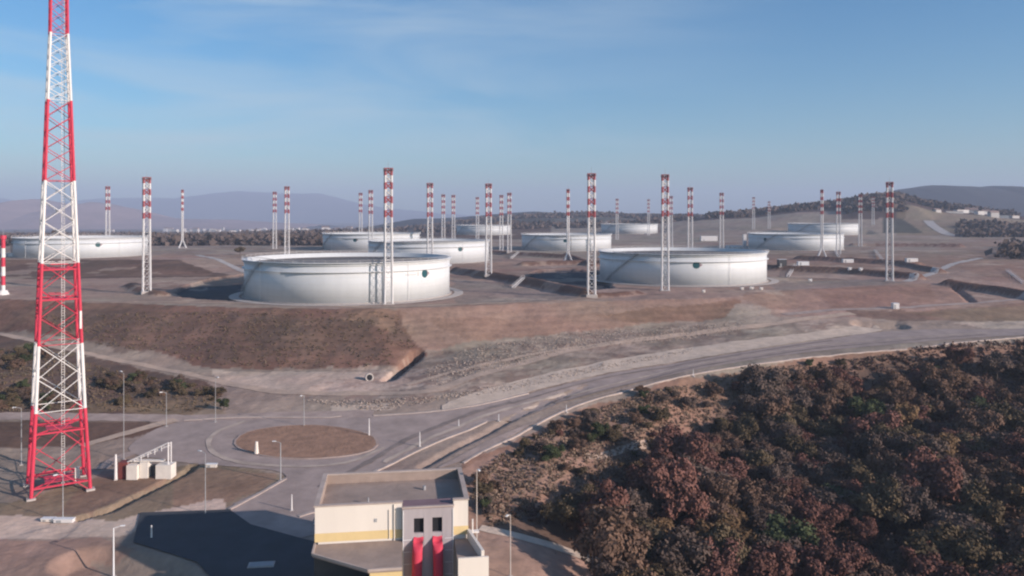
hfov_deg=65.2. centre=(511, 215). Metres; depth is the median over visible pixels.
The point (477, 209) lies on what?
light mast
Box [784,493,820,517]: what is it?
autumn tree
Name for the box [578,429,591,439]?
bush
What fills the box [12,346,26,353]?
bush
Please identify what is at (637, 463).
autumn tree
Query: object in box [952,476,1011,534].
autumn tree
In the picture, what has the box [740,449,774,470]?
autumn tree
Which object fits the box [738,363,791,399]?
autumn tree
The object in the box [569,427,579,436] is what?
bush
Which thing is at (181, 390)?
bush
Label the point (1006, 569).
autumn tree
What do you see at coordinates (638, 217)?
wood
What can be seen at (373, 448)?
kerb
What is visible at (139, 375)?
bush
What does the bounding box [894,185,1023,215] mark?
hills
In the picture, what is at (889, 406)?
autumn tree
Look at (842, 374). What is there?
autumn tree
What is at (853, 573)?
autumn tree
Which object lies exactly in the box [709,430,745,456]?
autumn tree
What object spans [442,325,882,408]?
path
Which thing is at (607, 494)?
autumn tree
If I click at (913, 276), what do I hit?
path
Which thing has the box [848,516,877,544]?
autumn tree
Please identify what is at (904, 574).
autumn tree
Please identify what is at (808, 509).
autumn tree
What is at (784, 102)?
sky
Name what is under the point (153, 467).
doorway
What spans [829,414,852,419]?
autumn tree
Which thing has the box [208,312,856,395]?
path
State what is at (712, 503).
autumn tree
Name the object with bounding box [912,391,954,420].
autumn tree
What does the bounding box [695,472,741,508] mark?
autumn tree
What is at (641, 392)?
bush
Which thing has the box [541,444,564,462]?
shrub
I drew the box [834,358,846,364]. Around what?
bush
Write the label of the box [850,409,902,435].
autumn tree
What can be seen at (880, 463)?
autumn tree
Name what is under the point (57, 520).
concrete block
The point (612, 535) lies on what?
autumn tree
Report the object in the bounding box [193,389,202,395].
bush
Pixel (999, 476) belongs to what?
autumn tree
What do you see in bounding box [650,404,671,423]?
shrub
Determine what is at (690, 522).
autumn tree
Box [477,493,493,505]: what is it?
bush
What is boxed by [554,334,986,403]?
road
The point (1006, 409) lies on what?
autumn tree
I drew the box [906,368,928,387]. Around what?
autumn tree
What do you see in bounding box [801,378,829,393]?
autumn tree
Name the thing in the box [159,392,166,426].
street lamp
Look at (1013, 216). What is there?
house
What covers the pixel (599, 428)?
shrub
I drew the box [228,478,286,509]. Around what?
kerb
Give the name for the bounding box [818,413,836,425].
autumn tree
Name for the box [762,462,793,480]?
autumn tree
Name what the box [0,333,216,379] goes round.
path
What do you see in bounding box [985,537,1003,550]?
autumn tree
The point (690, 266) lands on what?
storage tank
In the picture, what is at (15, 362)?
bush
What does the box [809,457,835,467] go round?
autumn tree
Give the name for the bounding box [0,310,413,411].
olive scrub
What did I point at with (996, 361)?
autumn tree
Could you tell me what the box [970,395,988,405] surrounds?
autumn tree
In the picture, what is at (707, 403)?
bush
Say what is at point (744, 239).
white tower box
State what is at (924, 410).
autumn tree
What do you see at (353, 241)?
storage tank
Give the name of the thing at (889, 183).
light mast
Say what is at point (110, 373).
bush
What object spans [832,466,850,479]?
autumn tree
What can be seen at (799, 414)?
autumn tree
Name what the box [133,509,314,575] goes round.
yard
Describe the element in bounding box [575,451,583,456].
bush
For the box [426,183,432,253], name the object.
light mast
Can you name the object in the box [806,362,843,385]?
autumn tree
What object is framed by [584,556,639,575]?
autumn tree
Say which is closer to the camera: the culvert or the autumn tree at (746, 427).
the autumn tree at (746, 427)
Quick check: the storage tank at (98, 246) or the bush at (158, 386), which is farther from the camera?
the storage tank at (98, 246)
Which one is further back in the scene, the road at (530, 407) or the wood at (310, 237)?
the wood at (310, 237)
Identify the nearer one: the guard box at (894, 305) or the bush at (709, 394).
the bush at (709, 394)
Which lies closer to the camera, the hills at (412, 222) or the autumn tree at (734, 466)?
the autumn tree at (734, 466)
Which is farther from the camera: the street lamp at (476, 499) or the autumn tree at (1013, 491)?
the autumn tree at (1013, 491)
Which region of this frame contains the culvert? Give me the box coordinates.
[365,373,373,380]
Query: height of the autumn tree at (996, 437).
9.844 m
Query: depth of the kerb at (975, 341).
274.91 m
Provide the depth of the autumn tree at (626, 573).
122.13 m
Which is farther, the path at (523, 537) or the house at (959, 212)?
the house at (959, 212)
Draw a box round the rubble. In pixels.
[307,321,745,410]
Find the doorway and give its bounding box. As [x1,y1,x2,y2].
[151,464,156,475]
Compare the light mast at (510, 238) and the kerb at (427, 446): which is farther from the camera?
the light mast at (510, 238)
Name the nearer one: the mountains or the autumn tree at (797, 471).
the autumn tree at (797, 471)
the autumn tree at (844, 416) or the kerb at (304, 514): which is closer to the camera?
the kerb at (304, 514)
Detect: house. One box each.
[932,208,940,212]
[944,211,962,213]
[964,208,978,212]
[974,211,983,214]
[987,211,999,217]
[999,215,1008,218]
[1009,215,1019,217]
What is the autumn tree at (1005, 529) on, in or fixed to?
on the ground at (94, 541)
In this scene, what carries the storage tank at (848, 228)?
on the ground at (94, 541)
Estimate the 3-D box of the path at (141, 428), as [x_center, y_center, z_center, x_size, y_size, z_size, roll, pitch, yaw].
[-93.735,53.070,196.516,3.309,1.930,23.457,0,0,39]
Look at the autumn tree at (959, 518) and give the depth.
160.66 m
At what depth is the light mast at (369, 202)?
658.56 m
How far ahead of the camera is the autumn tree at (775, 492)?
172.52 m
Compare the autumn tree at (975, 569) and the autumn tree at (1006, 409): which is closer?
the autumn tree at (975, 569)
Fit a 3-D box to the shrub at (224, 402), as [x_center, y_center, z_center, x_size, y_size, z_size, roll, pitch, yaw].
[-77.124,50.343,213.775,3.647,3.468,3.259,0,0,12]
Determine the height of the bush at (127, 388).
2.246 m
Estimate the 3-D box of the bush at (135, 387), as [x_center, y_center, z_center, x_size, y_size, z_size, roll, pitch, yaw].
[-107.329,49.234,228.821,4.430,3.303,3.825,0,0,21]
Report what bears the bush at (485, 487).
on the ground at (94, 541)
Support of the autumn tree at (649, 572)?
on the ground at (94, 541)
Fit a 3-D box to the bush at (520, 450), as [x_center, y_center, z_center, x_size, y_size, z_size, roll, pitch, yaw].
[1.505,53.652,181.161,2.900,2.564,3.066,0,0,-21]
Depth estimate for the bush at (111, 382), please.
231.15 m
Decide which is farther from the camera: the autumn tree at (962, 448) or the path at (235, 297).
the path at (235, 297)
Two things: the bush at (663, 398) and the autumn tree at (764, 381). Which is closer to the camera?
the bush at (663, 398)
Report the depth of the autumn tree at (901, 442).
191.08 m
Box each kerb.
[184,415,340,420]
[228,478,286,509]
[234,424,377,458]
[298,511,314,524]
[373,393,528,415]
[373,421,486,470]
[462,348,906,463]
[919,336,1023,347]
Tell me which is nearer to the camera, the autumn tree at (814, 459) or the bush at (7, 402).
the autumn tree at (814, 459)
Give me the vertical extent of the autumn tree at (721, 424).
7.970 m
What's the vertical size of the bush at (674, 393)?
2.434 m
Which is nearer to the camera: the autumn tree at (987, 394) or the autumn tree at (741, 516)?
the autumn tree at (741, 516)
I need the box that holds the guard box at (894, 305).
[891,303,899,308]
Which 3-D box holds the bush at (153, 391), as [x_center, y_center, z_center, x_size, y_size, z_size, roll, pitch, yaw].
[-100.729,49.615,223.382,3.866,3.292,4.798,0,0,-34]
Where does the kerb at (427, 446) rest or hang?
on the road at (270, 508)
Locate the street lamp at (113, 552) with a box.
[112,525,124,575]
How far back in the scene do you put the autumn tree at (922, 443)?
187.57 m
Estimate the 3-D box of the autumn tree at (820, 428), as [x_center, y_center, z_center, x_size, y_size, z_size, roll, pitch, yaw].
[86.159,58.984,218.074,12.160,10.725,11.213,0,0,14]
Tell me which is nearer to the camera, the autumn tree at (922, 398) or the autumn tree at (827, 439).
the autumn tree at (827, 439)
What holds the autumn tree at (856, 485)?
on the ground at (94, 541)
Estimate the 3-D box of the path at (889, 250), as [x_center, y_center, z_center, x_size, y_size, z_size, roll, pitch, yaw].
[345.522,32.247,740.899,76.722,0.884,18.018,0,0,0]
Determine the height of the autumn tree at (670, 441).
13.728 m
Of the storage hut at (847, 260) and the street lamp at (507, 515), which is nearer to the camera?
the street lamp at (507, 515)
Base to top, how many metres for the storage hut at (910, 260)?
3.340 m
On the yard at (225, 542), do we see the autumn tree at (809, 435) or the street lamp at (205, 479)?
the street lamp at (205, 479)
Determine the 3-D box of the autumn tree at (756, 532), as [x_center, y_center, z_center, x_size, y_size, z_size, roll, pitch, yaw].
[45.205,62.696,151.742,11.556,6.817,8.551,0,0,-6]
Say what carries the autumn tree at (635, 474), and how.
on the ground at (94, 541)
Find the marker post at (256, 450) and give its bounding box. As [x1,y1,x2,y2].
[254,441,258,453]
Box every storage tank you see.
[10,234,148,258]
[241,250,451,304]
[322,231,420,251]
[368,237,489,263]
[456,224,509,234]
[521,232,611,250]
[598,245,768,285]
[601,223,657,233]
[747,231,844,250]
[787,222,859,234]
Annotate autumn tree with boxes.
[539,493,581,533]
[563,490,596,528]
[571,503,652,572]
[575,481,598,501]
[576,477,631,531]
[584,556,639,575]
[618,514,667,567]
[618,567,657,575]
[622,458,665,501]
[624,484,664,516]
[626,555,684,575]
[628,509,654,523]
[630,459,642,466]
[639,566,655,575]
[641,453,657,463]
[643,455,712,525]
[644,455,676,471]
[646,524,714,575]
[648,422,709,466]
[652,516,674,534]
[661,454,697,467]
[681,510,715,538]
[686,500,718,518]
[689,512,757,546]
[694,464,731,492]
[694,501,741,527]
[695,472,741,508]
[697,455,750,481]
[697,521,750,567]
[699,534,746,575]
[702,433,721,451]
[703,446,720,462]
[705,442,724,452]
[706,458,726,467]
[709,417,732,432]
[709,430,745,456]
[716,431,740,452]
[717,503,749,529]
[728,412,759,444]
[728,476,762,516]
[729,445,764,459]
[733,540,799,575]
[735,394,768,416]
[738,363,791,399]
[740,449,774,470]
[742,494,794,523]
[744,464,769,484]
[744,503,789,530]
[745,442,759,449]
[748,425,767,440]
[748,529,760,547]
[750,430,778,446]
[754,479,791,503]
[757,394,792,418]
[757,445,795,465]
[757,511,818,550]
[757,533,802,575]
[758,440,779,451]
[760,415,803,447]
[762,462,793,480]
[762,475,803,498]
[767,411,796,425]
[773,432,821,459]
[776,460,805,476]
[778,384,817,406]
[779,380,794,393]
[783,372,817,385]
[784,401,809,426]
[784,451,800,467]
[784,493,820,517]
[787,476,816,497]
[790,493,842,536]
[792,542,844,575]
[795,452,826,479]
[797,425,818,440]
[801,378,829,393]
[801,459,837,486]
[802,387,841,417]
[802,436,822,448]
[803,417,825,431]
[804,413,848,439]
[805,436,839,445]
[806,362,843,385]
[806,486,869,524]
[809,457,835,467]
[813,482,856,497]
[815,440,850,466]
[816,501,855,530]
[816,533,867,575]
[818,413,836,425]
[824,376,853,402]
[827,364,864,398]
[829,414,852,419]
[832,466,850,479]
[833,454,866,470]
[834,401,852,416]
[840,540,889,575]
[842,477,885,517]
[844,458,888,484]
[845,405,859,421]
[845,440,866,458]
[845,570,866,575]
[846,396,886,419]
[847,429,896,455]
[848,475,908,531]
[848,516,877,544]
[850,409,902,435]
[850,556,897,575]
[858,387,886,401]
[863,450,922,486]
[866,448,890,472]
[869,422,902,452]
[873,384,897,394]
[876,369,911,387]
[879,388,907,404]
[882,559,903,573]
[884,403,894,411]
[889,431,952,459]
[890,401,920,427]
[890,472,938,529]
[894,570,919,575]
[895,384,917,401]
[895,403,930,421]
[895,423,928,435]
[897,444,964,502]
[897,541,968,575]
[898,519,994,566]
[903,528,961,564]
[905,437,961,466]
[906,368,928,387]
[909,417,942,433]
[910,432,959,455]
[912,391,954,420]
[914,505,943,520]
[917,401,935,420]
[918,359,961,399]
[923,508,998,541]
[923,519,937,531]
[927,421,964,443]
[936,501,959,519]
[938,411,960,424]
[943,346,975,368]
[943,394,973,413]
[943,420,955,429]
[948,367,973,397]
[951,453,1023,505]
[952,408,1004,437]
[952,439,976,458]
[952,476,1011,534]
[954,405,995,432]
[956,466,988,502]
[957,432,1000,458]
[960,390,971,400]
[962,523,1023,574]
[962,561,996,575]
[964,384,1003,403]
[967,399,1022,423]
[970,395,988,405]
[972,447,1023,477]
[979,562,1023,575]
[980,429,1023,446]
[981,350,1015,381]
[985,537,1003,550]
[988,462,1023,478]
[988,529,1007,546]
[993,385,1023,406]
[995,411,1023,431]
[996,431,1023,458]
[996,522,1020,548]
[1000,359,1023,377]
[1003,480,1023,514]
[1003,513,1023,562]
[1011,405,1023,414]
[1012,347,1023,360]
[1013,425,1023,437]
[1018,476,1023,487]
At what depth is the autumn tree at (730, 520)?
148.96 m
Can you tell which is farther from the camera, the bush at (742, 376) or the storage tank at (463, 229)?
the storage tank at (463, 229)
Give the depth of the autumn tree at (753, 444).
202.12 m
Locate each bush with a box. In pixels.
[0,354,15,360]
[0,394,5,399]
[0,399,8,408]
[2,400,12,406]
[4,387,18,392]
[6,392,18,399]
[7,397,21,405]
[8,359,26,367]
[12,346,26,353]
[15,379,30,386]
[17,389,29,394]
[18,354,32,360]
[20,387,31,394]
[21,394,29,399]
[22,351,32,358]
[23,343,33,349]
[29,394,44,404]
[38,392,52,399]
[41,351,52,357]
[41,400,54,408]
[44,394,60,401]
[63,400,73,404]
[95,379,104,383]
[96,373,106,378]
[103,378,119,385]
[104,371,115,375]
[110,380,122,388]
[115,394,130,403]
[118,373,126,379]
[120,386,131,391]
[127,372,141,380]
[129,383,144,391]
[134,370,147,379]
[134,373,147,378]
[144,380,153,384]
[144,387,157,397]
[150,384,161,388]
[168,379,182,389]
[171,374,185,381]
[177,386,187,394]
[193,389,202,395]
[202,386,212,393]
[210,386,226,392]
[471,470,489,484]
[472,481,493,494]
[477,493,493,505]
[477,495,491,507]
[481,504,494,513]
[488,480,502,487]
[512,447,524,455]
[518,436,530,447]
[528,445,534,449]
[547,419,566,429]
[555,429,563,435]
[559,462,572,471]
[567,417,580,428]
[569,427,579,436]
[572,466,587,474]
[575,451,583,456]
[578,424,590,431]
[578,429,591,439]
[585,431,596,442]
[627,410,641,422]
[633,385,650,391]
[638,390,648,397]
[638,404,650,413]
[641,421,653,428]
[643,396,653,400]
[648,430,657,437]
[656,393,669,401]
[671,390,680,397]
[703,400,712,406]
[706,391,713,397]
[739,373,748,379]
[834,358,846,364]
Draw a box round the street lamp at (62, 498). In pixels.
[53,474,63,516]
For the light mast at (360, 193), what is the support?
on the ground at (94, 541)
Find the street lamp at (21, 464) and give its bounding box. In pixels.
[12,407,22,465]
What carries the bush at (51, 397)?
on the ground at (94, 541)
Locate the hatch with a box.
[247,561,274,568]
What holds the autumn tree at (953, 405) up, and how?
on the ground at (94, 541)
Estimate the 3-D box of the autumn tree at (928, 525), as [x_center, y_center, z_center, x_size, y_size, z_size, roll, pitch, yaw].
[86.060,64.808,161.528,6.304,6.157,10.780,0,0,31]
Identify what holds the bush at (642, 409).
on the ground at (94, 541)
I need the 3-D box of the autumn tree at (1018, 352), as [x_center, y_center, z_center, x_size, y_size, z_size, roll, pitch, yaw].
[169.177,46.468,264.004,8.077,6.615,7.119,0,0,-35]
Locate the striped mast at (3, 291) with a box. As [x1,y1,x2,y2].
[0,235,8,294]
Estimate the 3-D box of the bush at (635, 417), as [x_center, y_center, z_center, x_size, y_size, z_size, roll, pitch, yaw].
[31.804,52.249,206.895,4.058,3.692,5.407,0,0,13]
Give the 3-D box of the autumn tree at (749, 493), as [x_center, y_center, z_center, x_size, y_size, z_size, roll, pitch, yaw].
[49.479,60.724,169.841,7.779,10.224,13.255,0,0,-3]
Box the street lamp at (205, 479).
[198,450,205,513]
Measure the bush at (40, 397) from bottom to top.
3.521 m
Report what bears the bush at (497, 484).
on the ground at (94, 541)
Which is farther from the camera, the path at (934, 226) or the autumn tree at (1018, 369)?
the path at (934, 226)
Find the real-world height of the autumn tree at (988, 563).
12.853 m
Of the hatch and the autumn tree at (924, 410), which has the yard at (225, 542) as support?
the hatch
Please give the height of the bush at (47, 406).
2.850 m
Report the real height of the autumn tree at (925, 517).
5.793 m
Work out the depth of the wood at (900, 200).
1541.87 m
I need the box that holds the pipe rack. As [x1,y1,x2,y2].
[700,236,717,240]
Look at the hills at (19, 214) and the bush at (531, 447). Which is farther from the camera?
the hills at (19, 214)
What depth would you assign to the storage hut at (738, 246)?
825.01 m
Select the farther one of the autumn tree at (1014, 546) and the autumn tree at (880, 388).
the autumn tree at (880, 388)
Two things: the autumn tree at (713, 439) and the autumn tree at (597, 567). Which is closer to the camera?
the autumn tree at (597, 567)
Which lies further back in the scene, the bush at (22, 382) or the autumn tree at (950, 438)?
the bush at (22, 382)
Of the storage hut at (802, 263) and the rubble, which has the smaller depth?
the rubble
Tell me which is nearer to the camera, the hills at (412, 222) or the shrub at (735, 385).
the shrub at (735, 385)
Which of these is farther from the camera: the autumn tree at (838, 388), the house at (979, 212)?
the house at (979, 212)
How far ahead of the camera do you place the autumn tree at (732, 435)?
208.27 m
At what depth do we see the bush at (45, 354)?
262.64 m
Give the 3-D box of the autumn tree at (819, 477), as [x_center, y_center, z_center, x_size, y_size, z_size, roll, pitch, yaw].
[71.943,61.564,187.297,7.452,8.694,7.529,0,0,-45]
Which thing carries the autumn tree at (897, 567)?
on the ground at (94, 541)
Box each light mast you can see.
[105,186,109,234]
[140,177,151,294]
[178,190,186,247]
[272,192,276,248]
[284,186,289,253]
[359,190,361,231]
[368,190,372,251]
[382,168,394,304]
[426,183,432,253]
[441,194,444,238]
[451,195,454,238]
[476,197,478,238]
[484,179,491,276]
[499,195,502,250]
[506,193,511,252]
[563,189,571,260]
[586,167,597,297]
[615,199,618,239]
[647,199,649,235]
[660,174,670,290]
[669,196,672,246]
[687,187,692,246]
[719,193,723,247]
[752,197,754,229]
[817,190,826,256]
[836,192,840,253]
[858,194,862,246]
[884,180,893,280]
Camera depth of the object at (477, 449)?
189.57 m
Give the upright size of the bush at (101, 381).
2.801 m
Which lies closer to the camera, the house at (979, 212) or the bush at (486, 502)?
the bush at (486, 502)
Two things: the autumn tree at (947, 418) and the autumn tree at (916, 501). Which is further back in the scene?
the autumn tree at (947, 418)
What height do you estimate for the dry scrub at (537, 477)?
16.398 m
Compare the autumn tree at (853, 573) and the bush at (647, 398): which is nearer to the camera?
the autumn tree at (853, 573)
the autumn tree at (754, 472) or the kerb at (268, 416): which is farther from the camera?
the kerb at (268, 416)
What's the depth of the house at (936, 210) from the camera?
1451.12 m
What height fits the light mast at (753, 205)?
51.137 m
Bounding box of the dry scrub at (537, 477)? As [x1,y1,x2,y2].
[470,352,898,526]
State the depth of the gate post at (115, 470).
166.50 m
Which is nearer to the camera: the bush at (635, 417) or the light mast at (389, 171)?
the bush at (635, 417)
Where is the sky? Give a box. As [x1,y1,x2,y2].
[0,0,1023,215]
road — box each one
[0,410,373,421]
[128,328,1023,537]
[206,420,384,466]
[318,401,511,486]
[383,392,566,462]
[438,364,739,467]
[512,340,832,402]
[522,332,986,408]
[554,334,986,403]
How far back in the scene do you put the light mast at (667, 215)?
374.61 m
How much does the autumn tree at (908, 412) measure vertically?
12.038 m
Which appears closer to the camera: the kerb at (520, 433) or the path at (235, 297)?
the kerb at (520, 433)
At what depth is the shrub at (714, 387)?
229.44 m
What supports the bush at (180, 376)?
on the ground at (94, 541)
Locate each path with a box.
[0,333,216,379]
[79,418,178,446]
[94,451,134,468]
[134,301,530,306]
[197,255,243,272]
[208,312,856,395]
[229,288,462,305]
[404,329,719,384]
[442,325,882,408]
[479,525,597,560]
[585,440,648,458]
[589,275,778,286]
[781,292,1023,314]
[846,250,927,251]
[904,258,982,281]
[923,220,974,236]
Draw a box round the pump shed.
[777,259,786,267]
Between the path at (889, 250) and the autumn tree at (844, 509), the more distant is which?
the path at (889, 250)
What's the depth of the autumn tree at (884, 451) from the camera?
190.25 m
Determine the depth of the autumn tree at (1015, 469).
182.96 m
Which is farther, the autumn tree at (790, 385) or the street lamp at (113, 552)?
the autumn tree at (790, 385)
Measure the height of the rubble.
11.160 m
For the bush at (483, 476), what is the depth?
164.14 m
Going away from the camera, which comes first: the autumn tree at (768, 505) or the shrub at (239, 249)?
the autumn tree at (768, 505)
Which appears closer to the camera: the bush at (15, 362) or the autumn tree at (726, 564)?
the autumn tree at (726, 564)
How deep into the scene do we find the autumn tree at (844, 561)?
141.13 m
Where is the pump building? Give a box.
[311,467,488,575]
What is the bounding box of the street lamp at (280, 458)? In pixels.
[272,441,280,479]
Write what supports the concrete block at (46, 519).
on the ground at (94, 541)
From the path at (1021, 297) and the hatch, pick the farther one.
the path at (1021, 297)
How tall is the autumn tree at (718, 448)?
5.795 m
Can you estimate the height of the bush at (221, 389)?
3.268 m
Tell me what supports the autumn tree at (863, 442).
on the ground at (94, 541)
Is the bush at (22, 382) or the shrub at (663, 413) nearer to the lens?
the shrub at (663, 413)
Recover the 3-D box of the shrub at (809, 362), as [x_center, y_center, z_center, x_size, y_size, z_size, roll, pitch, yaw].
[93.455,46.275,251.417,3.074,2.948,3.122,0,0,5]
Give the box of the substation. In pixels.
[118,442,175,479]
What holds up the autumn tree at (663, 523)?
on the ground at (94, 541)
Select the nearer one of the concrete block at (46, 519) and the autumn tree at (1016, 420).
the concrete block at (46, 519)
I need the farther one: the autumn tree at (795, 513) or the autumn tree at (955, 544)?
the autumn tree at (795, 513)
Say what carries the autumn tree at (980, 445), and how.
on the ground at (94, 541)
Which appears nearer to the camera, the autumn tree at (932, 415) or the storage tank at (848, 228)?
the autumn tree at (932, 415)
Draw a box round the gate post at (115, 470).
[114,454,117,480]
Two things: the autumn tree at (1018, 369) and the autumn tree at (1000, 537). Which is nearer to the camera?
the autumn tree at (1000, 537)
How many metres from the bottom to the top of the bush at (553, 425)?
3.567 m
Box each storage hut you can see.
[726,245,742,247]
[797,261,808,265]
[842,259,853,262]
[905,258,917,262]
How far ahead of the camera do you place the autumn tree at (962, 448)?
202.27 m
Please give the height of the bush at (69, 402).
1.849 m
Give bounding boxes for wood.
[0,226,407,245]
[403,210,704,232]
[704,191,1020,218]
[953,218,1023,259]
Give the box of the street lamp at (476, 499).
[476,469,480,538]
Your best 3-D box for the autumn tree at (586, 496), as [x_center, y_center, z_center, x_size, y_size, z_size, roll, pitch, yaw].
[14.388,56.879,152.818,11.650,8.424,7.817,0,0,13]
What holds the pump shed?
on the ground at (94, 541)
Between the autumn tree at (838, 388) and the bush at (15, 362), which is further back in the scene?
the bush at (15, 362)
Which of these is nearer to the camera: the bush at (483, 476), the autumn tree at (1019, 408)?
the bush at (483, 476)
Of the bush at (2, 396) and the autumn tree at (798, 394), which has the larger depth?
the autumn tree at (798, 394)
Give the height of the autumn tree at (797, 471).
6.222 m
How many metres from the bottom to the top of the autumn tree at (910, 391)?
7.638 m
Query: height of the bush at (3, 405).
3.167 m
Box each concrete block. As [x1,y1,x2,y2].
[40,517,54,521]
[53,517,75,523]
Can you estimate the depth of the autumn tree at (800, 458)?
191.79 m
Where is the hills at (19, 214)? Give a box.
[0,199,345,228]
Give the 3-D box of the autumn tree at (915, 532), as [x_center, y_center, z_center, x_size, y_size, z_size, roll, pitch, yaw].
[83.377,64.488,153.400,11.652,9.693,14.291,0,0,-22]
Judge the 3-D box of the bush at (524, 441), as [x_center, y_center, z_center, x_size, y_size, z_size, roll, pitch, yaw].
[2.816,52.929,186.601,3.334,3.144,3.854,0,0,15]
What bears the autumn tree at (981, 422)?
on the ground at (94, 541)
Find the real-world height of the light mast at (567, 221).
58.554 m
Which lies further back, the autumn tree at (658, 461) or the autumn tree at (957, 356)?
the autumn tree at (957, 356)
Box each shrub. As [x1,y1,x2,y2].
[216,398,229,407]
[234,247,244,251]
[535,440,546,451]
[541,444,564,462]
[567,437,586,449]
[580,409,600,424]
[591,421,608,440]
[604,423,622,442]
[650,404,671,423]
[677,396,696,410]
[704,382,723,396]
[731,381,745,393]
[804,359,813,365]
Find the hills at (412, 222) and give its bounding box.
[365,211,702,227]
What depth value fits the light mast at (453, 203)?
810.11 m
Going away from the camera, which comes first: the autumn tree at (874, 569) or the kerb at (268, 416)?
the autumn tree at (874, 569)
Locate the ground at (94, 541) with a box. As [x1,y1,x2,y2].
[0,201,1023,575]
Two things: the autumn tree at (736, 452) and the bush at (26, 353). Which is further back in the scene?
the bush at (26, 353)
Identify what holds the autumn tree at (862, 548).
on the ground at (94, 541)
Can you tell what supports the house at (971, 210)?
on the ground at (94, 541)
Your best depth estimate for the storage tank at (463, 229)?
1302.41 m
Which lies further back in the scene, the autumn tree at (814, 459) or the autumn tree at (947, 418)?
the autumn tree at (947, 418)
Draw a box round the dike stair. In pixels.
[1007,269,1023,283]
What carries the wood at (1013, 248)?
on the ground at (94, 541)
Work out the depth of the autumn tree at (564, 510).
148.68 m
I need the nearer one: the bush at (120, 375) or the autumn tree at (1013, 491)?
the autumn tree at (1013, 491)
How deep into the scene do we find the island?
188.64 m
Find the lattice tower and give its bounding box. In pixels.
[23,0,94,501]
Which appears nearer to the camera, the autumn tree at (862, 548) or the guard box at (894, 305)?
the autumn tree at (862, 548)
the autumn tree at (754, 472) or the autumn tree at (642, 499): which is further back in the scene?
the autumn tree at (754, 472)
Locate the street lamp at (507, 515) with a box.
[505,514,512,575]
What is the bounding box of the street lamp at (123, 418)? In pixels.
[120,371,125,459]
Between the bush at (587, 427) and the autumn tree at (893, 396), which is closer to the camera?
the bush at (587, 427)
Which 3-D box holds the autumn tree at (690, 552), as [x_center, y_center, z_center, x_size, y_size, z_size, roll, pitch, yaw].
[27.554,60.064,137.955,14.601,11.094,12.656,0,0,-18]
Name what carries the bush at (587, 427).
on the ground at (94, 541)
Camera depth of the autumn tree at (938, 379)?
238.78 m
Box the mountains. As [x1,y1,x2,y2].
[0,191,473,221]
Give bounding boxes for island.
[236,425,375,457]
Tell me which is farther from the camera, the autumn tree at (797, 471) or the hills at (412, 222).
the hills at (412, 222)
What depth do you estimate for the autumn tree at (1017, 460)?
192.73 m
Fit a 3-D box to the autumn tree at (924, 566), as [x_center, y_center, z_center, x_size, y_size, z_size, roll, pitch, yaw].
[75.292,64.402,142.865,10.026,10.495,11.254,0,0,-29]
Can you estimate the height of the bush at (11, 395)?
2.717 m
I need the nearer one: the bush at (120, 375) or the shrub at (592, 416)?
the shrub at (592, 416)
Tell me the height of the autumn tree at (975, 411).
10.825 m
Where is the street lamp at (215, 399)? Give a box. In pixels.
[214,377,218,422]
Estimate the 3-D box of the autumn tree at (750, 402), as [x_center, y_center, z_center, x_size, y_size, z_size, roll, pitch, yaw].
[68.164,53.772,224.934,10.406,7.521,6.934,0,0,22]
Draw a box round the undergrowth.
[506,339,1023,575]
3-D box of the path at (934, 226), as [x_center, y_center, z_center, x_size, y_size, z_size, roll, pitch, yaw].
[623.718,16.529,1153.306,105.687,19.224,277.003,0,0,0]
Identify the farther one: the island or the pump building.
the island
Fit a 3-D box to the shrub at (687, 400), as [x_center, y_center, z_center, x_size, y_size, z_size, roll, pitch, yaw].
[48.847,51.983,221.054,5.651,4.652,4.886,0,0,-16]
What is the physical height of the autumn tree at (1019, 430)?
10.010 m
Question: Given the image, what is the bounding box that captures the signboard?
[206,463,217,467]
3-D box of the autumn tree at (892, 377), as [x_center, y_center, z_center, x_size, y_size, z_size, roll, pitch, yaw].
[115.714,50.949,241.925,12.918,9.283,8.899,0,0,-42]
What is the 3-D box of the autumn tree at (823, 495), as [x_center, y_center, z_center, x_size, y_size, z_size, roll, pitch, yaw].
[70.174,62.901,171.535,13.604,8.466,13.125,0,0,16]
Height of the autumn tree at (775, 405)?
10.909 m
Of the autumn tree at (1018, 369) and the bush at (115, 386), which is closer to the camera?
the bush at (115, 386)
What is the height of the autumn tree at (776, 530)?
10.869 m
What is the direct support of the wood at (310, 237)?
on the ground at (94, 541)
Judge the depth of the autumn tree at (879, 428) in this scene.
203.62 m
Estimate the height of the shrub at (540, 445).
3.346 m
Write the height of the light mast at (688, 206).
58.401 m
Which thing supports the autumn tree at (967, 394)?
on the ground at (94, 541)
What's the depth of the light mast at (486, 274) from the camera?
447.50 m
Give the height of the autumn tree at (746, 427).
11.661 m
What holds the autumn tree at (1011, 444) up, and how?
on the ground at (94, 541)
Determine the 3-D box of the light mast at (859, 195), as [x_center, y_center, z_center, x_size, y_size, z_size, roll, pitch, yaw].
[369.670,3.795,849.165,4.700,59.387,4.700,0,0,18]
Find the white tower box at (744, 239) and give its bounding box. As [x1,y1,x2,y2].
[743,234,746,245]
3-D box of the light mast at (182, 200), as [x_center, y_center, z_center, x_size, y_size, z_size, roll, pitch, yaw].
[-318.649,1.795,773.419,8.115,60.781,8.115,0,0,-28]
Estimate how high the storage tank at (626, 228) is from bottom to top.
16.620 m
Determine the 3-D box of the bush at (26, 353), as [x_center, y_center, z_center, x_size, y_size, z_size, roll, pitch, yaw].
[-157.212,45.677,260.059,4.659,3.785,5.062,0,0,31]
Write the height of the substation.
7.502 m

